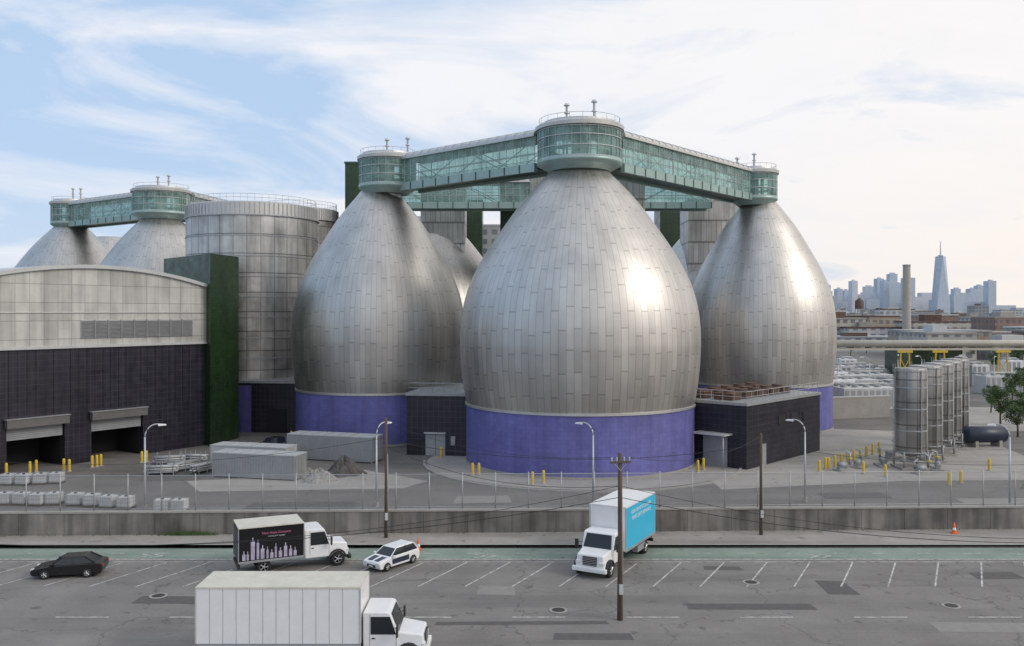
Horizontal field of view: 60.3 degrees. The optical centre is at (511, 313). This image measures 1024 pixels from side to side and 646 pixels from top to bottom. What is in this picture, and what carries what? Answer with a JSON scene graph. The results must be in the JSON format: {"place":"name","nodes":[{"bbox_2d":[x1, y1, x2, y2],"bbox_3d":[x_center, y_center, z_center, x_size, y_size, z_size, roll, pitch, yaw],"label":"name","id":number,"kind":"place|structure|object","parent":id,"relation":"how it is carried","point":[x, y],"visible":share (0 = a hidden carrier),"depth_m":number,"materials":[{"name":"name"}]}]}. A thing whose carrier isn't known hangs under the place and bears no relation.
{"place":"outdoors","nodes":[
{"label":"outdoors","id":0,"kind":"place"},
{"bbox_2d":[483,224,499,256],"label":"office building","id":1,"kind":"structure","parent":0,"point":[491,232],"depth_m":185.00,"materials":[{"name":"grey concrete"}]},
{"bbox_2d":[0,560,1023,645],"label":"road","id":2,"kind":"structure","parent":0,"point":[905,608],"depth_m":48.94,"materials":[{"name":"asphalt"}]},
{"bbox_2d":[30,551,108,579],"bbox_3d":[-27.000,15.356,53.900,4.124,1.288,1.914,0,0,-10],"label":"parked car","id":3,"kind":"object","parent":2,"relation":"on","point":[86,564],"visible":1,"depth_m":53.32,"materials":[{"name":"black paint"}]},
{"bbox_2d":[233,514,350,570],"bbox_3d":[-13.873,14.500,55.812,6.980,3.000,2.980,0,0,-24],"label":"box truck","id":4,"kind":"object","parent":2,"relation":"on","point":[260,555],"visible":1,"depth_m":54.55,"materials":[{"name":"black metal"}]},
{"bbox_2d":[195,571,431,645],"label":"box truck","id":5,"kind":"object","parent":2,"relation":"on","point":[287,608],"visible":1,"depth_m":39.78,"materials":[{"name":"white paint"}]},
{"bbox_2d":[363,539,419,571],"bbox_3d":[-7.635,15.349,55.953,1.848,1.302,3.629,0,0,37],"label":"parked hatchback","id":6,"kind":"object","parent":2,"relation":"on","point":[385,557],"visible":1,"depth_m":55.56,"materials":[{"name":"white paint"}]},
{"bbox_2d":[0,566,1023,639],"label":"road patches","id":7,"kind":"object","parent":2,"relation":"on","point":[831,587],"visible":0.95,"depth_m":47.77,"materials":[{"name":"asphalt"}]},
{"bbox_2d":[0,547,1023,586],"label":"road markings","id":8,"kind":"object","parent":2,"relation":"on","point":[550,559],"visible":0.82,"depth_m":57.25,"materials":[{"name":"paint"}]},
{"bbox_2d":[0,548,1023,558],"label":"bike lane","id":9,"kind":"structure","parent":2,"relation":"on","point":[572,553],"depth_m":58.70,"materials":[{"name":"green paint"}]},
{"bbox_2d":[12,544,1023,546],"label":"kerb","id":10,"kind":"structure","parent":2,"relation":"on","point":[648,544],"depth_m":60.50,"materials":[{"name":"concrete"}]},
{"bbox_2d":[572,489,654,577],"bbox_3d":[6.636,14.075,56.874,2.980,3.850,8.480,0,0,28],"label":"box truck","id":11,"kind":"object","parent":2,"relation":"on","point":[598,553],"visible":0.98,"depth_m":55.70,"materials":[{"name":"white paint"}]},
{"bbox_2d":[610,453,630,620],"bbox_3d":[5.637,11.650,45.951,1.100,8.701,0.400,0,0,-11],"label":"utility pole","id":12,"kind":"object","parent":2,"relation":"on","point":[619,461],"visible":1,"depth_m":45.89,"materials":[{"name":"brown wood"}]},
{"bbox_2d":[0,497,617,545],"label":"overhead cable","id":13,"kind":"object","parent":12,"relation":"attached to","point":[346,534],"visible":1,"depth_m":45.21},
{"bbox_2d":[17,486,617,545],"bbox_3d":[-18.186,10.354,44.499,47.726,2.734,0.025,0,0,-4],"label":"overhead cable","id":14,"kind":"object","parent":12,"relation":"attached to","point":[336,532],"visible":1,"depth_m":45.08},
{"bbox_2d":[622,497,1023,542],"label":"overhead cable","id":15,"kind":"object","parent":12,"relation":"attached to","point":[826,530],"visible":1,"depth_m":45.54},
{"bbox_2d":[622,486,1023,538],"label":"overhead cable","id":16,"kind":"object","parent":12,"relation":"attached to","point":[825,523],"visible":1,"depth_m":45.47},
{"bbox_2d":[0,385,1023,510],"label":"yard","id":17,"kind":"structure","parent":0,"point":[130,464],"depth_m":80.02,"materials":[{"name":"concrete"}]},
{"bbox_2d":[44,491,64,505],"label":"bulk tote","id":18,"kind":"object","parent":17,"relation":"on","point":[55,499],"visible":0.86,"depth_m":73.27,"materials":[{"name":"plastic"}]},
{"bbox_2d":[14,226,109,267],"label":"digester egg","id":19,"kind":"object","parent":17,"relation":"on","point":[66,245],"visible":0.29,"depth_m":157.53,"materials":[{"name":"silver metal"}]},
{"bbox_2d":[49,188,90,226],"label":"glass pavilion","id":20,"kind":"structure","parent":19,"relation":"on","point":[57,207],"depth_m":161.14,"materials":[{"name":"glass"}]},
{"bbox_2d":[67,191,155,227],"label":"skybridge","id":21,"kind":"object","parent":19,"relation":"on","point":[109,201],"visible":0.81,"depth_m":154.90,"materials":[{"name":"glass"}]},
{"bbox_2d":[65,491,85,506],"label":"bulk tote","id":22,"kind":"object","parent":17,"relation":"on","point":[72,496],"visible":0.77,"depth_m":72.97,"materials":[{"name":"plastic"}]},
{"bbox_2d":[0,265,207,473],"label":"curved roof hall","id":23,"kind":"structure","parent":17,"relation":"on","point":[99,358],"depth_m":95.69,"materials":[{"name":"black brick"}]},
{"bbox_2d":[6,425,61,464],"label":"doorway","id":24,"kind":"structure","parent":23,"relation":"in","point":[48,449],"depth_m":94.03,"materials":[{"name":"black"}]},
{"bbox_2d":[6,424,61,440],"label":"roller door","id":25,"kind":"structure","parent":23,"relation":"in","point":[27,432],"depth_m":90.34,"materials":[{"name":"grey paint"}]},
{"bbox_2d":[91,417,139,453],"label":"doorway","id":26,"kind":"structure","parent":23,"relation":"in","point":[127,439],"depth_m":101.48,"materials":[{"name":"black"}]},
{"bbox_2d":[91,415,140,431],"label":"roller door","id":27,"kind":"structure","parent":23,"relation":"in","point":[111,421],"depth_m":97.68,"materials":[{"name":"grey paint"}]},
{"bbox_2d":[98,493,118,508],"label":"bulk tote","id":28,"kind":"object","parent":17,"relation":"on","point":[107,502],"visible":0.78,"depth_m":72.11,"materials":[{"name":"plastic"}]},
{"bbox_2d":[99,218,184,271],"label":"digester egg","id":29,"kind":"object","parent":17,"relation":"on","point":[149,243],"visible":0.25,"depth_m":140.56,"materials":[{"name":"silver metal"}]},
{"bbox_2d":[130,175,191,220],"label":"glass pavilion","id":30,"kind":"structure","parent":29,"relation":"on","point":[160,204],"depth_m":144.15,"materials":[{"name":"glass"}]},
{"bbox_2d":[173,191,228,221],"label":"skybridge","id":31,"kind":"object","parent":29,"relation":"on","point":[202,198],"visible":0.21,"depth_m":150.81,"materials":[{"name":"green paint"}]},
{"bbox_2d":[152,451,185,464],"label":"pipe rack","id":32,"kind":"object","parent":17,"relation":"on","point":[164,459],"visible":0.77,"depth_m":92.96,"materials":[{"name":"metal"}]},
{"bbox_2d":[164,253,238,445],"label":"tower","id":33,"kind":"structure","parent":17,"relation":"on","point":[218,274],"depth_m":109.14,"materials":[{"name":"metal"}]},
{"bbox_2d":[183,193,319,378],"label":"storage tank","id":34,"kind":"object","parent":17,"relation":"on","point":[273,246],"visible":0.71,"depth_m":122.74,"materials":[{"name":"silver metal"}]},
{"bbox_2d":[210,441,296,469],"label":"storage container","id":35,"kind":"object","parent":17,"relation":"on","point":[250,445],"visible":0.37,"depth_m":89.40,"materials":[{"name":"grey metal"}]},
{"bbox_2d":[212,448,306,480],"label":"storage container","id":36,"kind":"object","parent":17,"relation":"on","point":[290,465],"visible":0.92,"depth_m":85.16,"materials":[{"name":"metal"}]},
{"bbox_2d":[295,454,305,478],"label":"doors","id":37,"kind":"structure","parent":36,"relation":"in","point":[300,461],"depth_m":84.91,"materials":[{"name":"grey paint"}]},
{"bbox_2d":[239,377,295,432],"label":"service building","id":38,"kind":"structure","parent":17,"relation":"on","point":[267,405],"depth_m":118.23,"materials":[{"name":"black brick"}]},
{"bbox_2d":[269,409,286,432],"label":"doorway","id":39,"kind":"structure","parent":38,"relation":"in","point":[277,417],"depth_m":117.89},
{"bbox_2d":[267,200,338,247],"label":"storage tank","id":40,"kind":"object","parent":17,"relation":"on","point":[327,218],"visible":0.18,"depth_m":139.32,"materials":[{"name":"silver metal"}]},
{"bbox_2d":[287,430,382,463],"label":"storage container","id":41,"kind":"object","parent":17,"relation":"on","point":[360,451],"visible":0.86,"depth_m":95.20,"materials":[{"name":"metal"}]},
{"bbox_2d":[372,436,382,461],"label":"doors","id":42,"kind":"structure","parent":41,"relation":"in","point":[379,441],"depth_m":94.93,"materials":[{"name":"grey paint"}]},
{"bbox_2d":[344,161,381,208],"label":"tower","id":43,"kind":"structure","parent":17,"relation":"on","point":[352,190],"depth_m":140.00,"materials":[{"name":"green metal"}]},
{"bbox_2d":[291,190,462,446],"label":"digester egg","id":44,"kind":"object","parent":17,"relation":"on","point":[376,321],"visible":0.9,"depth_m":106.95,"materials":[{"name":"silver metal"}]},
{"bbox_2d":[357,137,416,197],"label":"glass pavilion","id":45,"kind":"structure","parent":44,"relation":"on","point":[387,161],"depth_m":113.50,"materials":[{"name":"glass"}]},
{"bbox_2d":[405,383,465,455],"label":"link building","id":46,"kind":"structure","parent":17,"relation":"on","point":[437,413],"depth_m":99.16,"materials":[{"name":"tile"}]},
{"bbox_2d":[426,434,444,455],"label":"double door","id":47,"kind":"structure","parent":46,"relation":"in","point":[430,442],"depth_m":99.10,"materials":[{"name":"grey paint"}]},
{"bbox_2d":[421,188,466,251],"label":"storage tank","id":48,"kind":"object","parent":17,"relation":"on","point":[451,226],"visible":0.14,"depth_m":142.00,"materials":[{"name":"silver metal"}]},
{"bbox_2d":[417,216,482,382],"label":"digester egg","id":49,"kind":"object","parent":17,"relation":"on","point":[462,265],"visible":0.06,"depth_m":140.25,"materials":[{"name":"silver metal"}]},
{"bbox_2d":[467,200,482,256],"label":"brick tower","id":50,"kind":"structure","parent":17,"relation":"on","point":[475,228],"depth_m":166.00,"materials":[{"name":"green metal"}]},
{"bbox_2d":[0,505,1023,535],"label":"retaining wall","id":51,"kind":"structure","parent":17,"relation":"on","point":[220,521],"depth_m":63.89,"materials":[{"name":"concrete"}]},
{"bbox_2d":[0,469,1023,511],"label":"chain link fence","id":52,"kind":"object","parent":51,"relation":"on","point":[462,506],"visible":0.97,"depth_m":64.17,"materials":[{"name":"grey"}]},
{"bbox_2d":[500,186,529,230],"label":"tower","id":53,"kind":"structure","parent":17,"relation":"on","point":[505,216],"depth_m":138.00,"materials":[{"name":"green metal"}]},
{"bbox_2d":[135,471,1023,508],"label":"yard patches","id":54,"kind":"object","parent":17,"relation":"on","point":[477,499],"visible":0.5,"depth_m":75.21,"materials":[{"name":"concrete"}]},
{"bbox_2d":[143,460,179,474],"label":"pipe rack","id":55,"kind":"object","parent":54,"relation":"on","point":[162,468],"visible":0.88,"depth_m":87.03,"materials":[{"name":"metal"}]},
{"bbox_2d":[618,180,644,209],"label":"elevator shaft","id":56,"kind":"object","parent":17,"relation":"on","point":[637,191],"depth_m":113.00,"materials":[{"name":"silver metal"}]},
{"bbox_2d":[654,211,679,247],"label":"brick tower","id":57,"kind":"structure","parent":17,"relation":"on","point":[667,223],"depth_m":168.00,"materials":[{"name":"green metal"}]},
{"bbox_2d":[680,199,738,273],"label":"elevator shaft","id":58,"kind":"object","parent":17,"relation":"on","point":[700,231],"visible":0.25,"depth_m":139.00,"materials":[{"name":"silver metal"}]},
{"bbox_2d":[693,202,836,432],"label":"digester egg","id":59,"kind":"object","parent":17,"relation":"on","point":[765,301],"visible":0.84,"depth_m":118.10,"materials":[{"name":"silver metal"}]},
{"bbox_2d":[732,153,778,206],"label":"glass pavilion","id":60,"kind":"structure","parent":59,"relation":"on","point":[770,174],"depth_m":123.65,"materials":[{"name":"glass"}]},
{"bbox_2d":[833,395,890,418],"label":"precast wall","id":61,"kind":"structure","parent":17,"relation":"on","point":[849,407],"depth_m":134.47,"materials":[{"name":"concrete"}]},
{"bbox_2d":[833,382,893,408],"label":"equipment unit","id":62,"kind":"object","parent":17,"relation":"on","point":[856,389],"visible":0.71,"depth_m":146.39,"materials":[{"name":"grey metal"}]},
{"bbox_2d":[844,370,893,378],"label":"equipment unit","id":63,"kind":"object","parent":17,"relation":"on","point":[876,374],"visible":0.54,"depth_m":178.50,"materials":[{"name":"grey metal"}]},
{"bbox_2d":[837,340,1023,374],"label":"pipe bridge","id":64,"kind":"structure","parent":17,"relation":"on","point":[930,343],"depth_m":185.91,"materials":[{"name":"grey metal"}]},
{"bbox_2d":[969,361,988,385],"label":"equipment unit","id":65,"kind":"object","parent":17,"relation":"on","point":[978,367],"visible":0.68,"depth_m":194.64,"materials":[{"name":"white paint"}]},
{"bbox_2d":[972,372,1023,393],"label":"equipment unit","id":66,"kind":"object","parent":17,"relation":"on","point":[982,380],"visible":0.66,"depth_m":174.59,"materials":[{"name":"grey metal"}]},
{"bbox_2d":[1000,357,1023,374],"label":"equipment unit","id":67,"kind":"object","parent":17,"relation":"on","point":[1014,363],"visible":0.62,"depth_m":212.50,"materials":[{"name":"white paint"}]},
{"bbox_2d":[1001,372,1023,399],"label":"tree","id":68,"kind":"object","parent":17,"relation":"on","point":[1011,382],"visible":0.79,"depth_m":155.78,"materials":[{"name":"green plant"}]},
{"bbox_2d":[1002,398,1023,436],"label":"tree","id":69,"kind":"object","parent":17,"relation":"on","point":[1017,406],"visible":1,"depth_m":114.07,"materials":[{"name":"green plant"}]},
{"bbox_2d":[0,529,1023,546],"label":"pavement","id":70,"kind":"structure","parent":0,"point":[766,537],"depth_m":62.13,"materials":[{"name":"concrete"}]},
{"bbox_2d":[384,418,387,537],"bbox_3d":[-8.888,11.700,62.356,0.271,8.601,0.360,0,0,-17],"label":"utility pole","id":71,"kind":"object","parent":70,"relation":"on","point":[386,497],"visible":1,"depth_m":62.31,"materials":[{"name":"brown wood"}]},
{"bbox_2d":[1,528,1022,536],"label":"weeds","id":72,"kind":"object","parent":70,"relation":"on","point":[186,533],"visible":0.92,"depth_m":63.01,"materials":[{"name":"green plant"}]},
{"bbox_2d":[759,433,763,534],"bbox_3d":[17.853,12.300,63.153,0.271,7.401,0.360,0,0,-11],"label":"utility pole","id":73,"kind":"object","parent":70,"relation":"on","point":[761,511],"visible":0.98,"depth_m":63.11,"materials":[{"name":"brown wood"}]},
{"bbox_2d":[0,0,1023,307],"label":"sky","id":74,"kind":"structure","parent":0,"point":[892,130],"materials":[{"name":"blue"}]},
{"bbox_2d":[395,176,711,210],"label":"skybridge","id":75,"kind":"object","parent":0,"point":[498,205],"visible":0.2,"depth_m":132.15,"materials":[{"name":"glass"}]},
{"bbox_2d":[187,407,1023,491],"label":"concrete paving","id":76,"kind":"structure","parent":0,"point":[836,442],"depth_m":89.08,"materials":[{"name":"concrete"}]},
{"bbox_2d":[302,468,339,483],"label":"gravel pile","id":77,"kind":"object","parent":76,"relation":"on","point":[318,479],"visible":0.83,"depth_m":83.59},
{"bbox_2d":[327,455,367,477],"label":"gravel pile","id":78,"kind":"object","parent":76,"relation":"on","point":[345,465],"visible":0.91,"depth_m":86.93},
{"bbox_2d":[460,168,700,479],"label":"digester egg","id":79,"kind":"object","parent":76,"relation":"on","point":[580,304],"visible":0.99,"depth_m":86.40,"materials":[{"name":"silver metal"}]},
{"bbox_2d":[535,99,624,172],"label":"glass pavilion","id":80,"kind":"structure","parent":79,"relation":"on","point":[576,133],"depth_m":93.74,"materials":[{"name":"glass"}]},
{"bbox_2d":[397,130,556,193],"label":"skybridge","id":81,"kind":"object","parent":80,"relation":"attached to","point":[491,175],"visible":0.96,"depth_m":105.61,"materials":[{"name":"glass"}]},
{"bbox_2d":[594,131,756,202],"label":"skybridge","id":82,"kind":"object","parent":80,"relation":"attached to","point":[648,148],"visible":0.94,"depth_m":109.68,"materials":[{"name":"glass"}]},
{"bbox_2d":[423,460,741,492],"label":"yard kerb","id":83,"kind":"structure","parent":76,"relation":"on","point":[530,489],"depth_m":80.80,"materials":[{"name":"concrete"}]},
{"bbox_2d":[693,382,820,469],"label":"pump building","id":84,"kind":"structure","parent":76,"relation":"on","point":[737,416],"depth_m":93.63,"materials":[{"name":"tile"}]},
{"bbox_2d":[703,435,726,466],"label":"roller door","id":85,"kind":"structure","parent":84,"relation":"in","point":[710,443],"depth_m":92.46,"materials":[{"name":"grey paint"}]},
{"bbox_2d":[890,365,931,470],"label":"steel silo","id":86,"kind":"object","parent":76,"relation":"on","point":[910,407],"visible":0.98,"depth_m":89.74,"materials":[{"name":"metal"}]},
{"bbox_2d":[906,361,946,462],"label":"steel silo","id":87,"kind":"object","parent":76,"relation":"on","point":[935,406],"visible":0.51,"depth_m":94.00,"materials":[{"name":"metal"}]},
{"bbox_2d":[922,360,957,455],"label":"steel silo","id":88,"kind":"object","parent":76,"relation":"on","point":[948,402],"visible":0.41,"depth_m":98.57,"materials":[{"name":"metal"}]},
{"bbox_2d":[931,357,965,449],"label":"steel silo","id":89,"kind":"object","parent":76,"relation":"on","point":[957,398],"visible":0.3,"depth_m":103.11,"materials":[{"name":"metal"}]},
{"bbox_2d":[940,356,968,443],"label":"steel silo","id":90,"kind":"object","parent":76,"relation":"on","point":[965,392],"visible":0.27,"depth_m":107.58,"materials":[{"name":"metal"}]},
{"bbox_2d":[962,426,1008,447],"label":"fuel tank","id":91,"kind":"object","parent":76,"relation":"on","point":[975,436],"visible":0.91,"depth_m":105.25,"materials":[{"name":"metal"}]},
{"bbox_2d":[988,386,1013,423],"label":"tree","id":92,"kind":"object","parent":76,"relation":"on","point":[998,395],"visible":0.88,"depth_m":125.51,"materials":[{"name":"green plant"}]},
{"bbox_2d":[672,239,702,286],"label":"digester egg","id":93,"kind":"object","parent":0,"point":[677,248],"visible":0.02,"depth_m":141.18,"materials":[{"name":"silver metal"}]},
{"bbox_2d":[848,280,857,312],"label":"skyscraper","id":94,"kind":"structure","parent":0,"point":[852,291],"depth_m":5248.00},
{"bbox_2d":[846,316,899,325],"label":"city building","id":95,"kind":"structure","parent":0,"point":[884,320],"depth_m":440.18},
{"bbox_2d":[880,280,888,308],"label":"skyscraper","id":96,"kind":"structure","parent":0,"point":[884,294],"depth_m":5296.00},
{"bbox_2d":[886,273,899,308],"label":"skyscraper","id":97,"kind":"structure","parent":0,"point":[894,290],"depth_m":5433.00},
{"bbox_2d":[874,307,914,320],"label":"city building","id":98,"kind":"structure","parent":0,"point":[892,311],"depth_m":636.42,"materials":[{"name":"grey concrete"}]},
{"bbox_2d":[835,352,1000,374],"bbox_3d":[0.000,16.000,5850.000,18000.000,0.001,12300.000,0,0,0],"label":"ground","id":99,"kind":"structure","parent":0,"point":[876,358],"depth_m":311.29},
{"bbox_2d":[836,312,865,334],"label":"city building","id":100,"kind":"structure","parent":99,"relation":"on","point":[842,320],"depth_m":420.07,"materials":[{"name":"concrete"}]},
{"bbox_2d":[836,333,887,351],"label":"city building","id":101,"kind":"structure","parent":99,"relation":"on","point":[853,336],"depth_m":366.16,"materials":[{"name":"grey paint"}]},
{"bbox_2d":[840,322,901,334],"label":"city building","id":102,"kind":"structure","parent":99,"relation":"on","point":[870,328],"depth_m":410.10,"materials":[{"name":"concrete"}]},
{"bbox_2d":[902,264,910,328],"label":"chimney","id":103,"kind":"object","parent":99,"relation":"on","point":[906,307],"visible":0.89,"depth_m":398.55,"materials":[{"name":"concrete"}]},
{"bbox_2d":[894,315,971,328],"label":"city building","id":104,"kind":"structure","parent":99,"relation":"on","point":[930,319],"depth_m":400.29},
{"bbox_2d":[898,325,977,359],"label":"city building","id":105,"kind":"structure","parent":99,"relation":"on","point":[935,332],"depth_m":300.26,"materials":[{"name":"concrete"}]},
{"bbox_2d":[887,329,991,339],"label":"city building","id":106,"kind":"structure","parent":99,"relation":"on","point":[893,334],"depth_m":327.47,"materials":[{"name":"grey paint"}]},
{"bbox_2d":[977,335,1023,359],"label":"city building","id":107,"kind":"structure","parent":99,"relation":"on","point":[981,354],"depth_m":306.47,"materials":[{"name":"grey concrete"}]},
{"bbox_2d":[885,347,962,373],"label":"equipment house","id":108,"kind":"structure","parent":0,"point":[892,358],"depth_m":190.00,"materials":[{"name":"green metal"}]},
{"bbox_2d":[931,241,949,313],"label":"skyscraper","id":109,"kind":"structure","parent":0,"point":[940,300],"depth_m":4969.62,"materials":[{"name":"glass"}]},
{"bbox_2d":[949,287,962,312],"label":"skyscraper","id":110,"kind":"structure","parent":0,"point":[956,299],"depth_m":5255.00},
{"bbox_2d":[983,280,995,312],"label":"skyscraper","id":111,"kind":"structure","parent":0,"point":[989,292],"depth_m":5303.00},
{"bbox_2d":[970,312,1023,330],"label":"city building","id":112,"kind":"structure","parent":0,"point":[997,321],"depth_m":483.95,"materials":[{"name":"brick"}]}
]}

